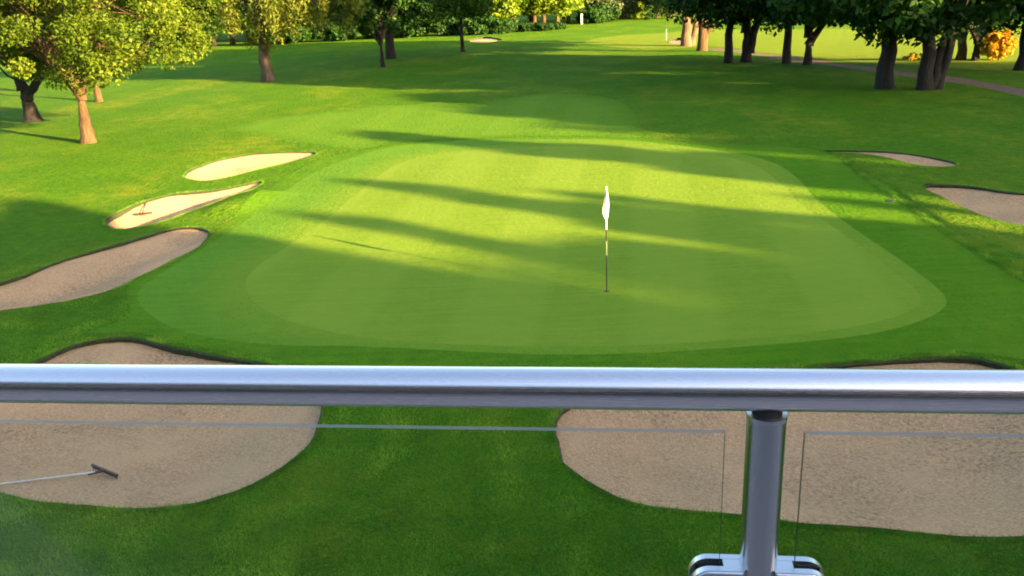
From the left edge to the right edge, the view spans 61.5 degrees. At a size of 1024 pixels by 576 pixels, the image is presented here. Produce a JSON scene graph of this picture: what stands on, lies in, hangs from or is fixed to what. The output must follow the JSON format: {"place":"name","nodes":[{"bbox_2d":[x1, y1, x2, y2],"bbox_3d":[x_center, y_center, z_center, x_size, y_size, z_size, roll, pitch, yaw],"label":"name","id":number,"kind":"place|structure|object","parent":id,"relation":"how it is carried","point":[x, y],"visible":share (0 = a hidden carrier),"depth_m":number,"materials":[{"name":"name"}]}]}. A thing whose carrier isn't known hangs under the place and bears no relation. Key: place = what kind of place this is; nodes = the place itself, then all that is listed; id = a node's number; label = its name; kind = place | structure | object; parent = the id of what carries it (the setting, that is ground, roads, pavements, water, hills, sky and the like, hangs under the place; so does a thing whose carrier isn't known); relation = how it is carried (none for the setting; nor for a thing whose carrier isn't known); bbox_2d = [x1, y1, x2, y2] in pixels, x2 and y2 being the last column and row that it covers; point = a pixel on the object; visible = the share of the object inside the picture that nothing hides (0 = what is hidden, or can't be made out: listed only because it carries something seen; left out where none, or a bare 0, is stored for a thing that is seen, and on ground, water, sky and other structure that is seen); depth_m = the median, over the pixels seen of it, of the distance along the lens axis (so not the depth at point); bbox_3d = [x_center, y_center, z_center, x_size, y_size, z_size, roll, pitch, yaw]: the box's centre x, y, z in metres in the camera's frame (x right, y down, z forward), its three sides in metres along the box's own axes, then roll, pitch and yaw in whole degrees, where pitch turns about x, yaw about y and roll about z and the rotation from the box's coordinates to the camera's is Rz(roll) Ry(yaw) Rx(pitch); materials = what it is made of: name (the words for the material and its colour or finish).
{"place":"outdoors","nodes":[
{"label":"outdoors","id":0,"kind":"place"},
{"bbox_2d":[0,11,1023,575],"bbox_3d":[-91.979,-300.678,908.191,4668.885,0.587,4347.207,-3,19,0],"label":"ground","id":1,"kind":"structure","parent":0,"point":[158,131],"depth_m":33.28,"materials":[{"name":"green plant"}]},
{"bbox_2d":[0,0,127,122],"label":"leaning tree","id":2,"kind":"object","parent":1,"relation":"on","point":[31,113],"visible":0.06,"depth_m":50.83,"materials":[{"name":"green plant"}]},
{"bbox_2d":[43,0,134,101],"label":"slender tree","id":3,"kind":"object","parent":1,"relation":"on","point":[98,97],"visible":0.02,"depth_m":61.30,"materials":[{"name":"green plant"}]},
{"bbox_2d":[0,227,208,310],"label":"bunker","id":4,"kind":"object","parent":1,"relation":"in","point":[101,270],"visible":0.89,"depth_m":21.98,"materials":[{"name":"sand"}]},
{"bbox_2d":[0,0,223,143],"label":"orchard tree","id":5,"kind":"object","parent":1,"relation":"on","point":[87,50],"visible":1,"depth_m":39.66,"materials":[{"name":"green plant"}]},
{"bbox_2d":[126,2,173,47],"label":"woodland tree","id":6,"kind":"object","parent":1,"relation":"on","point":[142,29],"visible":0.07,"depth_m":141.11,"materials":[{"name":"green plant"}]},
{"bbox_2d":[0,337,322,508],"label":"bunker","id":7,"kind":"object","parent":1,"relation":"in","point":[153,465],"visible":0.68,"depth_m":13.46,"materials":[{"name":"sand"}]},
{"bbox_2d":[0,464,118,484],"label":"bunker rake","id":8,"kind":"object","parent":7,"relation":"on","point":[103,470],"visible":1,"depth_m":12.36,"materials":[{"name":"plastic"}]},
{"bbox_2d":[105,181,261,228],"bbox_3d":[-10.991,-2.602,28.773,2.763,0.670,7.091,4,20,18],"label":"bunker","id":9,"kind":"object","parent":1,"relation":"in","point":[165,207],"visible":0.56,"depth_m":29.34,"materials":[{"name":"sand"}]},
{"bbox_2d":[132,197,151,215],"bbox_3d":[-12.266,-2.751,28.802,0.620,0.334,1.683,-7,19,-13],"label":"bunker rake","id":10,"kind":"object","parent":9,"relation":"on","point":[142,213],"visible":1,"depth_m":28.09,"materials":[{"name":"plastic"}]},
{"bbox_2d":[172,0,242,45],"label":"woodland tree","id":11,"kind":"object","parent":1,"relation":"on","point":[213,43],"visible":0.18,"depth_m":140.19,"materials":[{"name":"green plant"}]},
{"bbox_2d":[195,0,253,43],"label":"woodland tree","id":12,"kind":"object","parent":1,"relation":"on","point":[232,38],"visible":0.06,"depth_m":143.74,"materials":[{"name":"green plant"}]},
{"bbox_2d":[184,152,315,180],"bbox_3d":[-10.996,-4.891,35.143,3.356,0.399,6.140,9,22,31],"label":"bunker","id":13,"kind":"object","parent":1,"relation":"in","point":[227,167],"visible":0.76,"depth_m":36.10,"materials":[{"name":"sand"}]},
{"bbox_2d":[245,27,283,44],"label":"woodland bush","id":14,"kind":"object","parent":1,"relation":"on","point":[256,36],"visible":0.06,"depth_m":138.92,"materials":[{"name":"green plant"}]},
{"bbox_2d":[194,0,368,81],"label":"willow tree","id":15,"kind":"object","parent":1,"relation":"on","point":[266,19],"visible":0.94,"depth_m":68.97,"materials":[{"name":"green plant"}]},
{"bbox_2d":[277,0,304,24],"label":"woodland tree","id":16,"kind":"object","parent":1,"relation":"on","point":[294,14],"visible":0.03,"depth_m":149.50,"materials":[{"name":"green plant"}]},
{"bbox_2d":[279,23,314,43],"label":"woodland bush","id":17,"kind":"object","parent":1,"relation":"on","point":[307,35],"visible":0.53,"depth_m":141.73,"materials":[{"name":"green plant"}]},
{"bbox_2d":[313,0,355,24],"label":"woodland tree","id":18,"kind":"object","parent":1,"relation":"on","point":[333,15],"visible":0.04,"depth_m":147.12,"materials":[{"name":"green plant"}]},
{"bbox_2d":[312,21,360,41],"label":"woodland bush","id":19,"kind":"object","parent":1,"relation":"on","point":[336,35],"visible":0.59,"depth_m":141.80,"materials":[{"name":"green plant"}]},
{"bbox_2d":[356,26,378,38],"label":"woodland bush","id":20,"kind":"object","parent":1,"relation":"on","point":[367,36],"visible":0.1,"depth_m":144.44,"materials":[{"name":"green plant"}]},
{"bbox_2d":[330,0,436,66],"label":"fork branched tree","id":21,"kind":"object","parent":1,"relation":"on","point":[398,15],"visible":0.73,"depth_m":80.77,"materials":[{"name":"green plant"}]},
{"bbox_2d":[380,7,437,36],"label":"woodland tree","id":22,"kind":"object","parent":1,"relation":"on","point":[415,19],"visible":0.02,"depth_m":142.14,"materials":[{"name":"green plant"}]},
{"bbox_2d":[393,21,428,37],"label":"woodland bush","id":23,"kind":"object","parent":1,"relation":"on","point":[422,31],"visible":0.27,"depth_m":141.50,"materials":[{"name":"green plant"}]},
{"bbox_2d":[371,0,497,58],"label":"broadleaf tree","id":24,"kind":"object","parent":1,"relation":"on","point":[446,8],"visible":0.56,"depth_m":91.44,"materials":[{"name":"green plant"}]},
{"bbox_2d":[231,93,641,148],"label":"fairway approach","id":25,"kind":"structure","parent":1,"relation":"on","point":[560,114],"depth_m":44.02,"materials":[{"name":"green plant"}]},
{"bbox_2d":[424,17,464,35],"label":"woodland bush","id":26,"kind":"object","parent":1,"relation":"on","point":[441,27],"visible":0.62,"depth_m":142.00,"materials":[{"name":"green plant"}]},
{"bbox_2d":[434,0,480,51],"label":"slim tree","id":27,"kind":"object","parent":1,"relation":"on","point":[462,47],"visible":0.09,"depth_m":99.22,"materials":[{"name":"brown plant"}]},
{"bbox_2d":[458,25,480,35],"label":"woodland bush","id":28,"kind":"object","parent":1,"relation":"on","point":[468,30],"visible":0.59,"depth_m":138.86,"materials":[{"name":"green plant"}]},
{"bbox_2d":[462,6,488,17],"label":"woodland tree","id":29,"kind":"object","parent":1,"relation":"on","point":[471,16],"visible":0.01,"depth_m":153.14,"materials":[{"name":"green plant"}]},
{"bbox_2d":[469,37,501,42],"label":"bunker","id":30,"kind":"object","parent":1,"relation":"in","point":[483,39],"visible":0.69,"depth_m":127.06,"materials":[{"name":"sand"}]},
{"bbox_2d":[464,15,517,34],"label":"woodland bush","id":31,"kind":"object","parent":1,"relation":"on","point":[495,25],"visible":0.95,"depth_m":138.30,"materials":[{"name":"green plant"}]},
{"bbox_2d":[481,0,522,18],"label":"sunlit tree","id":32,"kind":"object","parent":1,"relation":"on","point":[506,8],"visible":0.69,"depth_m":147.63,"materials":[{"name":"yellow plant"}]},
{"bbox_2d":[500,0,532,19],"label":"sunlit tree","id":33,"kind":"object","parent":1,"relation":"on","point":[521,7],"visible":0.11,"depth_m":158.43,"materials":[{"name":"yellow plant"}]},
{"bbox_2d":[515,21,535,31],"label":"woodland bush","id":34,"kind":"object","parent":1,"relation":"on","point":[524,27],"visible":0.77,"depth_m":141.58,"materials":[{"name":"green plant"}]},
{"bbox_2d":[521,0,544,22],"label":"sunlit tree","id":35,"kind":"object","parent":1,"relation":"on","point":[532,9],"visible":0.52,"depth_m":167.29,"materials":[{"name":"green plant"}]},
{"bbox_2d":[137,139,946,354],"bbox_3d":[0.434,-2.699,26.643,18.143,0.090,24.169,-3,19,0],"label":"green fringe","id":36,"kind":"object","parent":1,"relation":"on","point":[203,292],"visible":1,"depth_m":20.30,"materials":[{"name":"green plant"}]},
{"bbox_2d":[531,21,554,30],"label":"woodland bush","id":37,"kind":"object","parent":1,"relation":"on","point":[541,26],"visible":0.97,"depth_m":140.81,"materials":[{"name":"green plant"}]},
{"bbox_2d":[537,12,550,22],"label":"sunlit tree","id":38,"kind":"object","parent":1,"relation":"on","point":[544,19],"visible":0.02,"depth_m":179.39,"materials":[{"name":"brown plant"}]},
{"bbox_2d":[531,0,582,21],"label":"sunlit tree","id":39,"kind":"object","parent":1,"relation":"on","point":[559,9],"visible":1,"depth_m":156.71,"materials":[{"name":"yellow plant"}]},
{"bbox_2d":[91,137,1023,367],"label":"green apron","id":40,"kind":"object","parent":1,"relation":"on","point":[982,310],"visible":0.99,"depth_m":16.67,"materials":[{"name":"green plant"}]},
{"bbox_2d":[552,21,565,29],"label":"woodland bush","id":41,"kind":"object","parent":1,"relation":"on","point":[557,25],"visible":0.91,"depth_m":142.73,"materials":[{"name":"green plant"}]},
{"bbox_2d":[565,0,587,22],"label":"sunlit tree","id":42,"kind":"object","parent":1,"relation":"on","point":[579,6],"visible":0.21,"depth_m":167.35,"materials":[{"name":"yellow plant"}]},
{"bbox_2d":[246,146,921,345],"bbox_3d":[1.199,-2.386,25.631,15.066,0.094,21.291,-3,19,0],"label":"putting green","id":43,"kind":"object","parent":1,"relation":"on","point":[501,247],"visible":1,"depth_m":20.72,"materials":[{"name":"green plant"}]},
{"bbox_2d":[603,187,608,291],"bbox_3d":[1.978,-1.003,18.073,0.110,2.287,0.152,4,20,19],"label":"flagstick","id":44,"kind":"object","parent":43,"relation":"on","point":[606,207],"visible":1,"depth_m":17.88,"materials":[{"name":"white paint"}]},
{"bbox_2d":[575,5,611,23],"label":"woodland bush","id":45,"kind":"object","parent":1,"relation":"on","point":[591,14],"visible":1,"depth_m":161.81,"materials":[{"name":"green plant"}]},
{"bbox_2d":[584,2,621,20],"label":"woodland bush","id":46,"kind":"object","parent":1,"relation":"on","point":[614,11],"visible":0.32,"depth_m":169.05,"materials":[{"name":"green plant"}]},
{"bbox_2d":[584,0,624,9],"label":"distant tree","id":47,"kind":"object","parent":1,"relation":"on","point":[618,3],"visible":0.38,"depth_m":174.22,"materials":[{"name":"green plant"}]},
{"bbox_2d":[618,0,640,18],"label":"distant tree","id":48,"kind":"object","parent":1,"relation":"on","point":[627,10],"visible":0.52,"depth_m":179.89,"materials":[{"name":"green plant"}]},
{"bbox_2d":[619,2,645,17],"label":"yellow bush","id":49,"kind":"object","parent":1,"relation":"on","point":[639,11],"visible":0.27,"depth_m":185.40,"materials":[{"name":"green plant"}]},
{"bbox_2d":[644,5,654,19],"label":"dark round bush","id":50,"kind":"object","parent":1,"relation":"on","point":[648,9],"visible":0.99,"depth_m":169.55,"materials":[{"name":"green plant"}]},
{"bbox_2d":[641,0,662,17],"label":"distant tree","id":51,"kind":"object","parent":1,"relation":"on","point":[656,13],"visible":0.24,"depth_m":178.29,"materials":[{"name":"green plant"}]},
{"bbox_2d":[650,0,681,17],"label":"distant tree","id":52,"kind":"object","parent":1,"relation":"on","point":[669,15],"visible":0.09,"depth_m":173.56,"materials":[{"name":"green plant"}]},
{"bbox_2d":[668,38,680,43],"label":"bunker","id":53,"kind":"object","parent":1,"relation":"in","point":[674,40],"visible":0.41,"depth_m":107.44,"materials":[{"name":"sand"}]},
{"bbox_2d":[649,0,714,50],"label":"pale trunk tree","id":54,"kind":"object","parent":1,"relation":"on","point":[702,43],"visible":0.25,"depth_m":86.22,"materials":[{"name":"brown plant"}]},
{"bbox_2d":[663,0,774,63],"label":"broadleaf tree","id":55,"kind":"object","parent":1,"relation":"on","point":[705,10],"visible":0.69,"depth_m":68.37,"materials":[{"name":"green plant"}]},
{"bbox_2d":[709,0,766,62],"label":"forked tree","id":56,"kind":"object","parent":1,"relation":"on","point":[749,40],"visible":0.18,"depth_m":71.52,"materials":[{"name":"brown plant"}]},
{"bbox_2d":[714,0,839,63],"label":"broadleaf tree","id":57,"kind":"object","parent":1,"relation":"on","point":[786,54],"visible":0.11,"depth_m":68.30,"materials":[{"name":"green plant"}]},
{"bbox_2d":[739,0,838,64],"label":"forked tree","id":58,"kind":"object","parent":1,"relation":"on","point":[810,35],"visible":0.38,"depth_m":65.68,"materials":[{"name":"green plant"}]},
{"bbox_2d":[554,357,1023,537],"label":"bunker","id":59,"kind":"object","parent":1,"relation":"in","point":[958,486],"visible":0.61,"depth_m":12.14,"materials":[{"name":"sand"}]},
{"bbox_2d":[586,29,1023,72],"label":"fairway","id":60,"kind":"structure","parent":1,"relation":"on","point":[837,44],"depth_m":88.35,"materials":[{"name":"green plant"}]},
{"bbox_2d":[647,0,697,45],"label":"pale trunk tree","id":61,"kind":"object","parent":60,"relation":"on","point":[688,35],"visible":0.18,"depth_m":95.99,"materials":[{"name":"brown plant"}]},
{"bbox_2d":[902,52,921,59],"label":"orange bush","id":62,"kind":"object","parent":60,"relation":"on","point":[912,55],"visible":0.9,"depth_m":66.33,"materials":[{"name":"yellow plant"}]},
{"bbox_2d":[954,27,968,59],"bbox_3d":[33.628,-23.059,62.974,10.134,12.644,10.001,5,20,20],"label":"pale trunk tree","id":63,"kind":"object","parent":60,"relation":"on","point":[961,54],"visible":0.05,"depth_m":64.56,"materials":[{"name":"brown plant"}]},
{"bbox_2d":[969,5,986,60],"bbox_3d":[34.043,-23.318,61.804,12.038,13.898,11.580,-3,19,0],"label":"forked tree","id":64,"kind":"object","parent":60,"relation":"on","point":[977,41],"visible":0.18,"depth_m":63.58,"materials":[{"name":"brown plant"}]},
{"bbox_2d":[970,1,1023,70],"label":"oak tree","id":65,"kind":"object","parent":60,"relation":"on","point":[1013,26],"visible":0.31,"depth_m":56.00,"materials":[{"name":"green plant"}]},
{"bbox_2d":[979,29,1018,59],"bbox_3d":[35.855,-17.949,63.608,2.688,2.378,2.385,-3,19,0],"label":"orange bush","id":66,"kind":"object","parent":60,"relation":"on","point":[1003,44],"visible":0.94,"depth_m":63.01,"materials":[{"name":"yellow plant"}]},
{"bbox_2d":[766,0,999,89],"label":"oak tree","id":67,"kind":"object","parent":1,"relation":"on","point":[884,77],"visible":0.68,"depth_m":47.88,"materials":[{"name":"green plant"}]},
{"bbox_2d":[823,150,956,166],"bbox_3d":[13.676,-4.689,31.013,1.620,0.164,4.974,-14,22,-30],"label":"bunker","id":68,"kind":"object","parent":1,"relation":"in","point":[919,159],"visible":0.73,"depth_m":30.93,"materials":[{"name":"sand"}]},
{"bbox_2d":[809,0,1023,90],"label":"multi stem tree","id":69,"kind":"object","parent":1,"relation":"on","point":[935,62],"visible":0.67,"depth_m":45.81,"materials":[{"name":"green plant"}]},
{"bbox_2d":[923,185,1023,224],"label":"bunker","id":70,"kind":"object","parent":1,"relation":"in","point":[1005,206],"visible":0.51,"depth_m":25.06,"materials":[{"name":"sand"}]},
{"bbox_2d":[0,363,1023,575],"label":"balcony railing","id":71,"kind":"object","parent":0,"point":[766,399],"visible":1,"depth_m":1.02,"materials":[{"name":"silver metal"}]},
{"bbox_2d":[708,48,1023,96],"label":"dirt path","id":72,"kind":"structure","parent":0,"point":[1013,90],"depth_m":56.79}
]}

